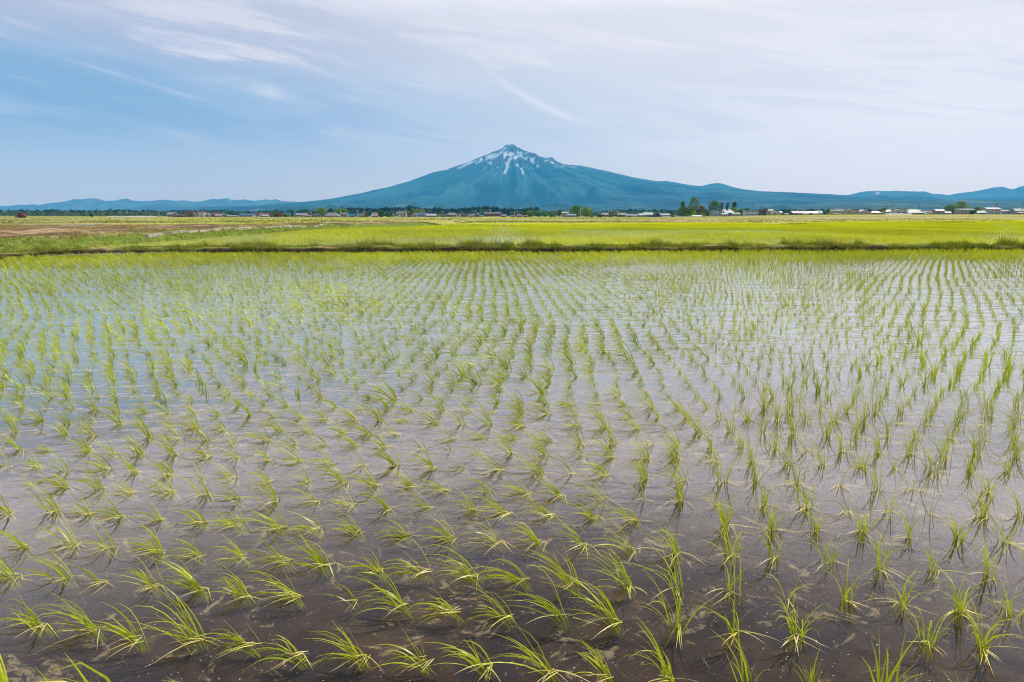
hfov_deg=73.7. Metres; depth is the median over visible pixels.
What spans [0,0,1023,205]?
sky
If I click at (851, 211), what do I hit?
house
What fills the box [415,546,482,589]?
rice seedling
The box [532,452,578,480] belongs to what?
rice seedling
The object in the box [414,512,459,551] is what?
rice seedling
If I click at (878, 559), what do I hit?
rice seedling
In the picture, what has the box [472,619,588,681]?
rice seedling
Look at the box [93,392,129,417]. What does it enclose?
rice seedling
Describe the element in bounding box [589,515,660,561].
rice seedling
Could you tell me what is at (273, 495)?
rice seedling
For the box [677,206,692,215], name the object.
tree
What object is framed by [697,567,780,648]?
rice seedling
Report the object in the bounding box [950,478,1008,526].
rice seedling
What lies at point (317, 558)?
rice seedling
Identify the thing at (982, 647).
rice seedling
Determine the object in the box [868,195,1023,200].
hills
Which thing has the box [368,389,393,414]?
rice seedling
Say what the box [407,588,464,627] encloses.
rice seedling
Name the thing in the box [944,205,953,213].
tree
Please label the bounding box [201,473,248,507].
rice seedling
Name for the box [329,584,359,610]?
rice seedling
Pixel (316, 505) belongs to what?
rice seedling
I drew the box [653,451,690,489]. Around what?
rice seedling
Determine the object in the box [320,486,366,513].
rice seedling
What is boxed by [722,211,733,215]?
house
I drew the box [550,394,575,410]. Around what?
rice seedling
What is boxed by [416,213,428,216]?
house
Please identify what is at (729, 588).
rice seedling
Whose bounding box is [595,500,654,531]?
rice seedling
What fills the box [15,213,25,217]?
tractor
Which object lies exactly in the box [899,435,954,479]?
rice seedling
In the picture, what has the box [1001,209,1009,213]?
house
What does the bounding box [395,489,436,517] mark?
rice seedling
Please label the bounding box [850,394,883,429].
rice seedling
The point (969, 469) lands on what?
rice seedling
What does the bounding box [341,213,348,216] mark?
house
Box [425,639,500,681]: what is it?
rice seedling
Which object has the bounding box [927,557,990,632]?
rice seedling
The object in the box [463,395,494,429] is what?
rice seedling
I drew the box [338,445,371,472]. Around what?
rice seedling
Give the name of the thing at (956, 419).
rice seedling
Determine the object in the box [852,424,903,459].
rice seedling
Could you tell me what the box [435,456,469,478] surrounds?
rice seedling
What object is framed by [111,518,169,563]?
rice seedling
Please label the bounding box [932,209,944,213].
house
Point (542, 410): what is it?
rice seedling
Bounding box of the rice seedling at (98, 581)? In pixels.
[64,556,112,594]
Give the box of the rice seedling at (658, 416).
[644,402,663,423]
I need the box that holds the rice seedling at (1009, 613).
[982,573,1023,625]
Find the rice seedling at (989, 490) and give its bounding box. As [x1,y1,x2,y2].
[966,465,1005,499]
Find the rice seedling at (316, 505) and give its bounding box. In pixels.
[277,485,324,511]
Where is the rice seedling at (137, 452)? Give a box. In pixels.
[104,433,147,462]
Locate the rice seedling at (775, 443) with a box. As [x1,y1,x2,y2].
[757,425,788,456]
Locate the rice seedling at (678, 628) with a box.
[638,565,709,645]
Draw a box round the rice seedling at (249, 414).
[229,393,253,421]
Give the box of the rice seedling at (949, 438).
[929,413,961,444]
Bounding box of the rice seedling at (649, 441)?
[631,423,672,450]
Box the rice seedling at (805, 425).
[794,398,817,427]
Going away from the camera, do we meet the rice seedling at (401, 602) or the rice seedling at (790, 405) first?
the rice seedling at (401, 602)
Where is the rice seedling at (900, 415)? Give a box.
[885,391,912,418]
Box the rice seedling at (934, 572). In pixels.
[914,534,971,582]
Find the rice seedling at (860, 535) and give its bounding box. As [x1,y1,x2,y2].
[845,498,899,541]
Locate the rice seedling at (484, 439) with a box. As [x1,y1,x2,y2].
[457,431,490,444]
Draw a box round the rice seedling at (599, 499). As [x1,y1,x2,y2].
[560,470,622,508]
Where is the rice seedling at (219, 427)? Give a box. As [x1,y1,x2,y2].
[206,417,229,436]
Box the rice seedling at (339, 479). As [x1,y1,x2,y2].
[308,460,351,490]
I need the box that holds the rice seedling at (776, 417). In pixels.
[757,391,800,426]
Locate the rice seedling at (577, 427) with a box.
[559,407,584,433]
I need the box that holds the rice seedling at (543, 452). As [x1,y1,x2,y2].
[517,430,556,463]
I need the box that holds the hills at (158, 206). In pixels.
[120,203,229,210]
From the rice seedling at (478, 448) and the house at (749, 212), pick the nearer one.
the rice seedling at (478, 448)
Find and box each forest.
[0,205,907,215]
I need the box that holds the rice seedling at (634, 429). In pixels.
[614,416,644,435]
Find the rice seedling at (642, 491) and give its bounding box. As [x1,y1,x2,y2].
[622,464,656,509]
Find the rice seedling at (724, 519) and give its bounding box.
[705,487,760,536]
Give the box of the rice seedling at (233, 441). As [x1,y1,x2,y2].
[205,425,241,448]
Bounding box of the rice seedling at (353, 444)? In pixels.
[330,433,362,452]
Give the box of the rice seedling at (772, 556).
[733,507,806,576]
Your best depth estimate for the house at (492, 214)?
590.40 m
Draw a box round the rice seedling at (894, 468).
[879,451,910,476]
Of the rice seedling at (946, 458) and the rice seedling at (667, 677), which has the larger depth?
the rice seedling at (946, 458)
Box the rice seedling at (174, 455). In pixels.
[141,423,179,462]
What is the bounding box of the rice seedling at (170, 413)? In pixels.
[140,393,176,418]
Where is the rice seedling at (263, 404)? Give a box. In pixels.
[242,390,270,410]
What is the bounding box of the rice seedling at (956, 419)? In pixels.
[949,400,981,430]
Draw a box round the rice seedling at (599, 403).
[579,390,605,410]
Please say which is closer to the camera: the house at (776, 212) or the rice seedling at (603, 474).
the rice seedling at (603, 474)
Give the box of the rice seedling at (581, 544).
[549,511,600,556]
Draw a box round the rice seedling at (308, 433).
[284,413,314,439]
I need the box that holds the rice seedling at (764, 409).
[744,386,782,415]
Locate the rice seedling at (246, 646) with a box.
[197,617,265,661]
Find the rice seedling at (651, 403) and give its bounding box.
[629,386,655,412]
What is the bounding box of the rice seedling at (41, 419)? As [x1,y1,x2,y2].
[11,404,48,427]
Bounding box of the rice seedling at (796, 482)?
[774,450,824,493]
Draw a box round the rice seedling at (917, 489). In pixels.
[897,471,939,499]
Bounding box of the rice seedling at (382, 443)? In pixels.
[360,425,399,454]
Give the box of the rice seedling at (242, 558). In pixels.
[202,534,252,571]
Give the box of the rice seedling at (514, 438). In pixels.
[494,429,521,445]
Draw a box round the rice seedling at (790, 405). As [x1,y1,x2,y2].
[776,380,808,415]
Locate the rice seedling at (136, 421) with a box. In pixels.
[115,410,148,429]
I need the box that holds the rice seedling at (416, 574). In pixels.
[377,537,434,587]
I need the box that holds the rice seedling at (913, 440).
[904,421,926,444]
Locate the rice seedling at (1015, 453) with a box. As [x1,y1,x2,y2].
[998,427,1023,464]
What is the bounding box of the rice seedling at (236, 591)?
[201,565,263,608]
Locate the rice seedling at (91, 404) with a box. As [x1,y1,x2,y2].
[65,388,107,415]
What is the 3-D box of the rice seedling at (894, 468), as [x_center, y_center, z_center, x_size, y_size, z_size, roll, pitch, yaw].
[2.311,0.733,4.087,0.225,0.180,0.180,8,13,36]
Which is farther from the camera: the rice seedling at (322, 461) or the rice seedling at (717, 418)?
the rice seedling at (717, 418)
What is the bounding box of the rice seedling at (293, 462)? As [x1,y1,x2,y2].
[268,440,317,471]
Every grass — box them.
[0,214,1015,225]
[0,222,356,252]
[0,232,1023,254]
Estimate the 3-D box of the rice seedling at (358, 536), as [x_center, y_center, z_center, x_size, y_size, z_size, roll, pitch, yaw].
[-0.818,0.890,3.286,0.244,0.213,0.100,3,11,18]
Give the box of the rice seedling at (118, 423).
[98,405,125,430]
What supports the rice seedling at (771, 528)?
on the ground at (700, 652)
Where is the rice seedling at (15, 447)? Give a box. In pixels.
[0,427,25,457]
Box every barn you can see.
[173,214,190,216]
[238,214,256,216]
[789,211,808,214]
[903,211,923,213]
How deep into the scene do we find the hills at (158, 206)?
12962.81 m
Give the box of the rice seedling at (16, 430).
[0,412,20,438]
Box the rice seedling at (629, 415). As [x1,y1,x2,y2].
[605,400,633,421]
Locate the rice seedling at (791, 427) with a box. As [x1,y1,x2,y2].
[779,398,814,441]
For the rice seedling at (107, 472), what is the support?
on the ground at (700, 652)
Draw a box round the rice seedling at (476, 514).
[439,483,486,520]
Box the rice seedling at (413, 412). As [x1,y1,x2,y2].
[378,398,420,416]
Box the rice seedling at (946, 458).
[917,432,958,463]
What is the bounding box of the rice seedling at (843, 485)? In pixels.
[831,457,863,492]
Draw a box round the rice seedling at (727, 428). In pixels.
[719,410,735,438]
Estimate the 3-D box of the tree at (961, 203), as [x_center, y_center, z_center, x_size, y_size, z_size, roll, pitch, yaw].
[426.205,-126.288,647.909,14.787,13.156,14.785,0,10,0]
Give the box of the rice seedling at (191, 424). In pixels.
[157,402,201,434]
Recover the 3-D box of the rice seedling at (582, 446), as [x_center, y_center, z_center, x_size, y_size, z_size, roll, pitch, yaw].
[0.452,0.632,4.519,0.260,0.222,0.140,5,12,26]
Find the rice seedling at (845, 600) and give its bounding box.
[819,558,870,615]
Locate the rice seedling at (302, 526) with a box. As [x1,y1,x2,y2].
[276,511,323,540]
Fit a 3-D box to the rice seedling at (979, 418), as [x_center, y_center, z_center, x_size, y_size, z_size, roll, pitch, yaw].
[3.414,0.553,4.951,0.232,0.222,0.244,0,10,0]
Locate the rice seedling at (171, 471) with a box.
[134,456,176,483]
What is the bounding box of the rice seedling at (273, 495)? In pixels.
[238,467,283,509]
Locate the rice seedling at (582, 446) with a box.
[567,419,600,449]
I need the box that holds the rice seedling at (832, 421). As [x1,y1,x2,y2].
[808,398,855,426]
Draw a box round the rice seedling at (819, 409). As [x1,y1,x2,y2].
[817,389,829,415]
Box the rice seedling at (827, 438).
[806,406,841,443]
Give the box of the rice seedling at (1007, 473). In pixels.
[994,444,1023,480]
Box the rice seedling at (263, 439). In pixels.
[232,422,276,447]
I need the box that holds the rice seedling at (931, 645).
[897,603,962,659]
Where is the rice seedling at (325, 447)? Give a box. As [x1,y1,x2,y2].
[299,432,332,453]
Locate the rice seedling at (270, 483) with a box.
[247,467,275,488]
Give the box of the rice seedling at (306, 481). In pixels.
[282,463,314,489]
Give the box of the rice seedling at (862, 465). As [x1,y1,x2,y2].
[840,447,874,474]
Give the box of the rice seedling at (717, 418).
[699,401,722,424]
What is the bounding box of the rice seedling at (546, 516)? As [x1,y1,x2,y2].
[512,492,568,524]
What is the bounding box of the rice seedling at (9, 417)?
[0,407,22,425]
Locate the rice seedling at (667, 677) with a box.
[617,619,689,681]
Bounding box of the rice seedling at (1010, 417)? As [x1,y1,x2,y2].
[993,401,1019,432]
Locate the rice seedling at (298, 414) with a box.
[275,391,307,423]
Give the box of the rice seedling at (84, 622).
[27,591,105,652]
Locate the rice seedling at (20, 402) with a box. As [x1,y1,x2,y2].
[2,388,27,411]
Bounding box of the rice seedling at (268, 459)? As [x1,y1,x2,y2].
[244,442,275,467]
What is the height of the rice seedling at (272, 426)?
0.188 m
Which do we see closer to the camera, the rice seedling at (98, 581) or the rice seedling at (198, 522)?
the rice seedling at (98, 581)
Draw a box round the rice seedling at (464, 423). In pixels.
[442,405,471,430]
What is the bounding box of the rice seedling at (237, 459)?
[204,429,247,465]
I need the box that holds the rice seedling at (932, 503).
[924,468,954,524]
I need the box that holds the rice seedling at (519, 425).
[496,402,529,432]
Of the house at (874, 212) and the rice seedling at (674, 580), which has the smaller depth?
the rice seedling at (674, 580)
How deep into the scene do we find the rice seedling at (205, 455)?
4.32 m
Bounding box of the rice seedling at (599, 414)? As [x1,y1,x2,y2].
[581,402,607,420]
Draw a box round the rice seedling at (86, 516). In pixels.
[59,495,97,524]
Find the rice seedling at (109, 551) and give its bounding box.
[59,516,119,559]
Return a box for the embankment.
[0,243,1023,258]
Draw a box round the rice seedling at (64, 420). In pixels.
[46,407,72,429]
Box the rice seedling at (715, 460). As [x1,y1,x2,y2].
[688,439,721,469]
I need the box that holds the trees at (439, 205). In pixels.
[276,203,483,211]
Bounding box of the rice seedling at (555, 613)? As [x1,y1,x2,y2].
[500,565,597,631]
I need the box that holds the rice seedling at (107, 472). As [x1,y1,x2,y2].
[79,444,121,479]
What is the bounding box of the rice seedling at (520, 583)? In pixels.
[468,559,532,592]
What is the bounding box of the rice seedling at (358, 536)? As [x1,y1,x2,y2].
[322,508,367,543]
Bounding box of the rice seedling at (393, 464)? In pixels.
[360,440,409,472]
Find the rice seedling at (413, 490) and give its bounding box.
[381,467,417,494]
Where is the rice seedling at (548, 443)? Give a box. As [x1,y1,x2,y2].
[531,430,557,447]
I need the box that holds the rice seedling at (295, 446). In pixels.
[265,430,301,451]
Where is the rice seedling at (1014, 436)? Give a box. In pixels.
[988,412,1023,447]
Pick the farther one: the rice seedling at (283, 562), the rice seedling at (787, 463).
the rice seedling at (787, 463)
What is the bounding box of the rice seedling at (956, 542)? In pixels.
[940,511,981,551]
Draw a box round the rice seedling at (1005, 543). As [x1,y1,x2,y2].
[958,494,1023,553]
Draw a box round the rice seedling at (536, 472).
[494,439,561,481]
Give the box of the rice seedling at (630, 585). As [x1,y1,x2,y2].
[571,536,645,598]
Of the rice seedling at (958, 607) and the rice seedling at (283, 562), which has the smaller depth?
the rice seedling at (958, 607)
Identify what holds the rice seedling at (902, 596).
on the ground at (700, 652)
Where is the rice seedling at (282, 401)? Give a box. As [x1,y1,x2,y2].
[267,392,291,410]
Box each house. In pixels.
[166,212,175,216]
[197,212,206,216]
[210,212,220,216]
[296,213,308,216]
[324,212,339,216]
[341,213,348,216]
[395,212,407,216]
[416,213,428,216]
[426,214,436,216]
[446,213,455,216]
[484,213,500,216]
[562,211,568,216]
[643,212,652,216]
[710,209,721,215]
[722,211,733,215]
[742,210,758,215]
[766,209,773,214]
[770,211,780,214]
[830,210,843,212]
[844,209,858,213]
[869,211,881,213]
[890,209,908,213]
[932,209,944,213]
[954,209,974,213]
[981,207,1000,213]
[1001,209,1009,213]
[1010,208,1023,213]
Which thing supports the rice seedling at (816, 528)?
on the ground at (700, 652)
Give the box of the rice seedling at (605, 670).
[574,639,613,681]
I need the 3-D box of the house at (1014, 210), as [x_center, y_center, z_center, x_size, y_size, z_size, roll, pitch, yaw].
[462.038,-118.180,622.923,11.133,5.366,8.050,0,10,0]
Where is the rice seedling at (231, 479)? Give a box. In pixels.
[207,460,239,488]
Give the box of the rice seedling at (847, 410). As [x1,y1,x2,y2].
[825,391,864,417]
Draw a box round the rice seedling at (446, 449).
[427,439,455,456]
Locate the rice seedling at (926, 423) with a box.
[918,405,941,430]
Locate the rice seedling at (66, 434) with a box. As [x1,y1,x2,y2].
[37,419,71,441]
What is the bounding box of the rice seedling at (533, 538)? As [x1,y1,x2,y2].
[503,521,546,553]
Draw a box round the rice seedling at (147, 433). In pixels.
[122,417,156,443]
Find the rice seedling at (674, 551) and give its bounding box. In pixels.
[640,519,708,564]
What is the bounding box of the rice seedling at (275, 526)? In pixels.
[221,498,290,541]
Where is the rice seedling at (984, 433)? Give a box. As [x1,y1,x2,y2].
[968,418,1002,446]
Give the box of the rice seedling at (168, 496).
[137,469,179,502]
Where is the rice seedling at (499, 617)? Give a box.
[458,584,516,629]
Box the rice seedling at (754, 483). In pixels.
[727,438,778,489]
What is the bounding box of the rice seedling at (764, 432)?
[756,405,778,439]
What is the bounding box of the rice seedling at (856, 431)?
[848,406,868,443]
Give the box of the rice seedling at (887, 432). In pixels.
[871,401,908,443]
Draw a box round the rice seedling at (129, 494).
[101,478,140,502]
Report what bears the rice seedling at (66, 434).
on the ground at (700, 652)
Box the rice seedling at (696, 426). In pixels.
[675,405,716,438]
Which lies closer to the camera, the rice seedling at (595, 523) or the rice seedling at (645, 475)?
the rice seedling at (595, 523)
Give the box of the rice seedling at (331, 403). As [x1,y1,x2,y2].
[315,396,340,413]
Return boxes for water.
[0,251,1023,681]
[10,223,1023,256]
[31,224,99,224]
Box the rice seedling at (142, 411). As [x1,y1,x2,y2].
[122,402,152,418]
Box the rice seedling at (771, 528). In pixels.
[753,500,798,539]
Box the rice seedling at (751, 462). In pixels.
[733,429,774,468]
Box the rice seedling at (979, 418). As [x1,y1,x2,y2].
[962,399,992,428]
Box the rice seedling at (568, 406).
[549,393,586,420]
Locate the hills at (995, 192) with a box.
[850,186,1023,198]
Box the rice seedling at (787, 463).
[769,430,801,472]
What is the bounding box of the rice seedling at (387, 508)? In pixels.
[351,486,406,519]
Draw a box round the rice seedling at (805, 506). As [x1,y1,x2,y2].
[775,474,831,516]
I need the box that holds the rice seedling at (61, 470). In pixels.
[17,442,86,478]
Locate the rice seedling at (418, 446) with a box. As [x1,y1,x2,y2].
[402,432,425,455]
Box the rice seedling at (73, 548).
[26,514,87,557]
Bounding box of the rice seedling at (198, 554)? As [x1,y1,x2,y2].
[153,528,206,565]
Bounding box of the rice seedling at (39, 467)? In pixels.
[12,446,48,474]
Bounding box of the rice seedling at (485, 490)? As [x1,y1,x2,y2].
[467,474,496,499]
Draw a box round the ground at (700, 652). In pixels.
[0,214,1023,681]
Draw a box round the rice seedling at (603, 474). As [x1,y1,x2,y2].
[570,456,613,482]
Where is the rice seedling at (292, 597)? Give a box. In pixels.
[246,568,305,610]
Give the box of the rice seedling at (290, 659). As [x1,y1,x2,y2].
[243,635,313,672]
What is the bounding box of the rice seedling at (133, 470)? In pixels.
[112,451,144,481]
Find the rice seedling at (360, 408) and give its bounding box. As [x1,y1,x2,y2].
[344,401,367,414]
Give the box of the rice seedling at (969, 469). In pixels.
[957,447,987,480]
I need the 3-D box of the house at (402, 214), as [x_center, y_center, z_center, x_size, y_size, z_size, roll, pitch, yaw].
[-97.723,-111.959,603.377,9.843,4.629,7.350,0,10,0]
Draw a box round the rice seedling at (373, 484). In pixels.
[343,462,382,494]
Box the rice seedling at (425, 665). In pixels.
[367,622,436,678]
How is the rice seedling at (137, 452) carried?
on the ground at (700, 652)
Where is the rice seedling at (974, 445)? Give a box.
[963,426,993,463]
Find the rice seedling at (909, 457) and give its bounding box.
[883,424,931,460]
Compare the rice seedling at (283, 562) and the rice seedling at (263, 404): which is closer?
the rice seedling at (283, 562)
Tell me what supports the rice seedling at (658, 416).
on the ground at (700, 652)
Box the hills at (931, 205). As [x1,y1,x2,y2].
[791,200,1023,211]
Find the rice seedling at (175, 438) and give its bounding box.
[148,419,186,446]
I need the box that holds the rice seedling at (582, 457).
[558,436,589,463]
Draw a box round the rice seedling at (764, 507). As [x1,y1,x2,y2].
[751,476,786,513]
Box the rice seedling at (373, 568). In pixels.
[338,547,387,582]
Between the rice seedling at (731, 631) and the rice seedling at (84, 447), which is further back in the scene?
the rice seedling at (84, 447)
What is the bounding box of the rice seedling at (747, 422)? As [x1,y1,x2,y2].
[730,405,758,426]
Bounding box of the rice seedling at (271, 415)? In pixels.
[255,402,279,422]
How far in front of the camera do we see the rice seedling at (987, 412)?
5.21 m
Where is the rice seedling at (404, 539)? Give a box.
[373,516,423,545]
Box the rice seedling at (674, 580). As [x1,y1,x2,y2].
[613,536,717,606]
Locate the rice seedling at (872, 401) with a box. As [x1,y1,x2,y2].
[851,386,894,418]
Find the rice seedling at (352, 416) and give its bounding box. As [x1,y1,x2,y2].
[329,407,361,425]
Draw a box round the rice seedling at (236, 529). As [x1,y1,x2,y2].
[197,495,250,535]
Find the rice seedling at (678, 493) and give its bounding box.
[654,460,693,510]
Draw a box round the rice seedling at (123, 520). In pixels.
[79,488,149,526]
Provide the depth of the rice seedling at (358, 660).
2.35 m
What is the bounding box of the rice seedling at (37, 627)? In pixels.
[1,593,58,639]
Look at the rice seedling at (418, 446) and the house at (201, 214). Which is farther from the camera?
the house at (201, 214)
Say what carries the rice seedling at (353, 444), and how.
on the ground at (700, 652)
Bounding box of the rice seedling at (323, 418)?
[299,401,330,424]
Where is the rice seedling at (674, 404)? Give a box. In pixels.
[661,393,682,413]
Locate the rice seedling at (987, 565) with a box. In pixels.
[968,524,1008,585]
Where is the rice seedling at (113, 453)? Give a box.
[76,434,122,460]
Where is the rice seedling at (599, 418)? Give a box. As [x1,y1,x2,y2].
[583,410,622,434]
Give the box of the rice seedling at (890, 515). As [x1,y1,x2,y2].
[849,469,923,520]
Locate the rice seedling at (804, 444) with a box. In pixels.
[783,423,823,458]
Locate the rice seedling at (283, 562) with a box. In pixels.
[222,519,302,571]
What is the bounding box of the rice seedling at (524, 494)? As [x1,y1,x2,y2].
[489,475,534,505]
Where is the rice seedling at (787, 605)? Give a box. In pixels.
[761,561,815,613]
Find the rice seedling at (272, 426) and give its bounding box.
[252,416,285,437]
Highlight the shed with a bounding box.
[624,214,638,216]
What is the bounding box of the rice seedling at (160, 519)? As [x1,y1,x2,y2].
[125,498,170,530]
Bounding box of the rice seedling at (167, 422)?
[154,410,178,432]
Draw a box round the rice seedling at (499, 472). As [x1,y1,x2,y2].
[461,451,506,480]
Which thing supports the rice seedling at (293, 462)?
on the ground at (700, 652)
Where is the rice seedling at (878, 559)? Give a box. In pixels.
[854,520,911,579]
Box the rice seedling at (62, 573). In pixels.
[14,541,85,589]
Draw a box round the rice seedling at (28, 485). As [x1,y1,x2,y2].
[17,472,38,491]
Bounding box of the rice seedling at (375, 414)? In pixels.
[350,399,387,426]
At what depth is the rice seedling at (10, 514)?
3.50 m
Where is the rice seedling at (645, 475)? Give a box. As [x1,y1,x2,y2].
[618,448,650,487]
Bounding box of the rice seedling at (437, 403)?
[419,389,446,415]
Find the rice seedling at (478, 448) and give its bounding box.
[458,434,496,457]
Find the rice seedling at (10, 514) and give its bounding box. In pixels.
[0,494,16,521]
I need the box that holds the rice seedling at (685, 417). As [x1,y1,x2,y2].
[669,399,705,424]
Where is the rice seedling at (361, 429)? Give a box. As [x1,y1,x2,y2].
[335,416,380,440]
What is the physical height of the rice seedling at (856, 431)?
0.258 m
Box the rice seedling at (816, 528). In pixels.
[787,502,841,540]
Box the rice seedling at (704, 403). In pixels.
[692,391,712,414]
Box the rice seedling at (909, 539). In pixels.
[883,494,924,548]
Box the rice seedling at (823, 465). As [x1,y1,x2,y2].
[805,438,829,472]
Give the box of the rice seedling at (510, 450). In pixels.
[479,427,518,460]
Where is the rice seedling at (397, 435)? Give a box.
[371,419,401,441]
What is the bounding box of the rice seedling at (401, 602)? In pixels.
[343,565,415,623]
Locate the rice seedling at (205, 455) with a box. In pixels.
[171,440,215,464]
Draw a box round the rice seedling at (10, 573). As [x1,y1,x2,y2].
[0,556,31,591]
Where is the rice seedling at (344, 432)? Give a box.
[321,418,348,438]
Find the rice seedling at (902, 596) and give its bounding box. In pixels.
[865,561,933,617]
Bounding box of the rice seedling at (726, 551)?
[703,514,755,565]
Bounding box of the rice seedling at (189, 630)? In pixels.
[113,580,224,664]
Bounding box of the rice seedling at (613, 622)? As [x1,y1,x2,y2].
[543,573,624,639]
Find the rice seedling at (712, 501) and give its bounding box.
[699,490,732,512]
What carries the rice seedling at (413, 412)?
on the ground at (700, 652)
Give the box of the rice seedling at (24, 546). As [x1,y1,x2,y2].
[0,514,33,557]
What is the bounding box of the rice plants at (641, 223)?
[442,220,1023,224]
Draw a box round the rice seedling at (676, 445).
[654,419,681,452]
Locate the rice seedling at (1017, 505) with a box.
[997,483,1023,525]
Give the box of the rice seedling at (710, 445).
[692,414,722,453]
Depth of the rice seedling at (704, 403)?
5.42 m
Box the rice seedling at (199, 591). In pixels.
[151,557,211,603]
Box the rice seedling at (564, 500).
[523,474,566,505]
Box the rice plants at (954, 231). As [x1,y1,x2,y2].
[78,222,1023,247]
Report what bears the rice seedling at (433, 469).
on the ground at (700, 652)
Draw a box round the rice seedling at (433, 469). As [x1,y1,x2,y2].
[391,431,439,475]
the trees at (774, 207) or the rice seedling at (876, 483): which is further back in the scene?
the trees at (774, 207)
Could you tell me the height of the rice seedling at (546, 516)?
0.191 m
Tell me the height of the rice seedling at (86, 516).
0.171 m
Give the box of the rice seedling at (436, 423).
[410,403,442,429]
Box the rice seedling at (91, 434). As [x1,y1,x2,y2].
[61,414,101,442]
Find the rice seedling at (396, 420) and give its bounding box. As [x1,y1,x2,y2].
[386,410,415,428]
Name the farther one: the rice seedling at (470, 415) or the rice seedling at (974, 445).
the rice seedling at (470, 415)
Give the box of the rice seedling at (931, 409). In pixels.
[914,394,944,418]
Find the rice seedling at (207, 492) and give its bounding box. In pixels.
[173,463,216,503]
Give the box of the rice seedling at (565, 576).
[523,541,592,595]
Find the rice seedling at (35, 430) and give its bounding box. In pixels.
[22,421,45,439]
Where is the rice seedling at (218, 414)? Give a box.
[200,401,229,421]
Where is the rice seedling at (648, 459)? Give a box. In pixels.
[623,430,665,465]
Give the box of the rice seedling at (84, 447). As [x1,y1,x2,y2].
[63,424,95,457]
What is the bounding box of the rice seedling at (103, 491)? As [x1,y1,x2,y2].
[54,454,108,498]
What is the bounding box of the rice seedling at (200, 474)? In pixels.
[175,453,207,484]
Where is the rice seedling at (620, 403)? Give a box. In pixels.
[607,393,639,411]
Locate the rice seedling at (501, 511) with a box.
[463,491,513,522]
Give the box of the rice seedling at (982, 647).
[927,588,1022,674]
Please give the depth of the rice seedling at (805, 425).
5.07 m
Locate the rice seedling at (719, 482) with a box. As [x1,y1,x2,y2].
[699,447,747,490]
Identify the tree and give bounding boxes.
[315,207,326,216]
[334,208,348,213]
[377,210,384,216]
[526,210,533,216]
[569,205,582,216]
[581,207,591,216]
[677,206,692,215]
[689,197,699,210]
[697,205,705,214]
[709,200,721,210]
[760,207,767,214]
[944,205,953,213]
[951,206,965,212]
[952,201,969,208]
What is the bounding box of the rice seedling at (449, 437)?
[425,422,461,445]
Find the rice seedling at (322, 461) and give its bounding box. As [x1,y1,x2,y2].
[286,440,340,473]
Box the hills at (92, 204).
[0,198,294,211]
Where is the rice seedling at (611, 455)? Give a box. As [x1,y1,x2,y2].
[578,427,619,464]
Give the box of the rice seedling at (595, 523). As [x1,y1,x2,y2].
[564,497,604,527]
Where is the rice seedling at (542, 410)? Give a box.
[522,397,554,418]
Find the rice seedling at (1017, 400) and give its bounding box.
[1001,382,1023,411]
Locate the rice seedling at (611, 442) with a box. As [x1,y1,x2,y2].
[583,412,621,450]
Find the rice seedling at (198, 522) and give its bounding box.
[166,506,212,533]
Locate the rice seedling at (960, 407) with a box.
[938,385,977,420]
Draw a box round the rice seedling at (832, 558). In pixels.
[801,532,858,574]
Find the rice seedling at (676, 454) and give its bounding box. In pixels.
[658,432,691,465]
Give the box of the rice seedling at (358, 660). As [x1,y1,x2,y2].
[305,621,381,671]
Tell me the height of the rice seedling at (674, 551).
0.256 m
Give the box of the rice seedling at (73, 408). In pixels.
[52,398,78,413]
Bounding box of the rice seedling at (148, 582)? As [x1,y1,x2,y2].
[116,553,168,598]
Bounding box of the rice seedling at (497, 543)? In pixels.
[454,521,516,552]
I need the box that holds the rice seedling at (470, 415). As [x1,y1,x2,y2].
[447,393,474,416]
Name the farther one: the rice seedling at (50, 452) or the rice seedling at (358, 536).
the rice seedling at (50, 452)
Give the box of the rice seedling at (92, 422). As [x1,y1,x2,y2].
[74,415,103,430]
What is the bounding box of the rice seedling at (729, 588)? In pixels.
[704,531,756,605]
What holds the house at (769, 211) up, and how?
on the ground at (700, 652)
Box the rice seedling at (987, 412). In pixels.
[980,393,1017,418]
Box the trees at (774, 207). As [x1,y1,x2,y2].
[506,204,793,215]
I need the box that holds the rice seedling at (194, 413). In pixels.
[174,405,201,419]
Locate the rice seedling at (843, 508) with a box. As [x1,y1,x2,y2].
[822,495,854,518]
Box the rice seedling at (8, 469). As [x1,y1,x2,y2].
[0,453,14,475]
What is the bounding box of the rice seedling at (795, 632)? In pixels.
[764,595,838,655]
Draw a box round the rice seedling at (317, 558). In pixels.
[268,527,347,577]
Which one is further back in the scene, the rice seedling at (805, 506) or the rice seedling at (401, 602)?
the rice seedling at (805, 506)
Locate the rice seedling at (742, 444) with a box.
[727,421,758,454]
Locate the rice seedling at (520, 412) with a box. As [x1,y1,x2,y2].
[499,390,538,419]
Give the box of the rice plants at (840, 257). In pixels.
[0,245,1023,681]
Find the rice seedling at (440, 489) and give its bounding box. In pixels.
[415,478,454,499]
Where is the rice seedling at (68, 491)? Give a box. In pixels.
[30,469,82,496]
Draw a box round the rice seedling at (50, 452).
[24,443,57,458]
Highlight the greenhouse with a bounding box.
[126,216,156,216]
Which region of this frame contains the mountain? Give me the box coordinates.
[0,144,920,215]
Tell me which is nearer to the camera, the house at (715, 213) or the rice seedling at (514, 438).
the rice seedling at (514, 438)
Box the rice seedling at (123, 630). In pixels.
[84,601,151,655]
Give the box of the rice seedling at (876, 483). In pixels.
[849,451,907,496]
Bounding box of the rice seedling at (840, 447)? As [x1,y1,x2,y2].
[825,415,862,459]
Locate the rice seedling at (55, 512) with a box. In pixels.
[10,480,71,520]
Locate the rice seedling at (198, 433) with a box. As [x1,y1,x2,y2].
[178,413,216,447]

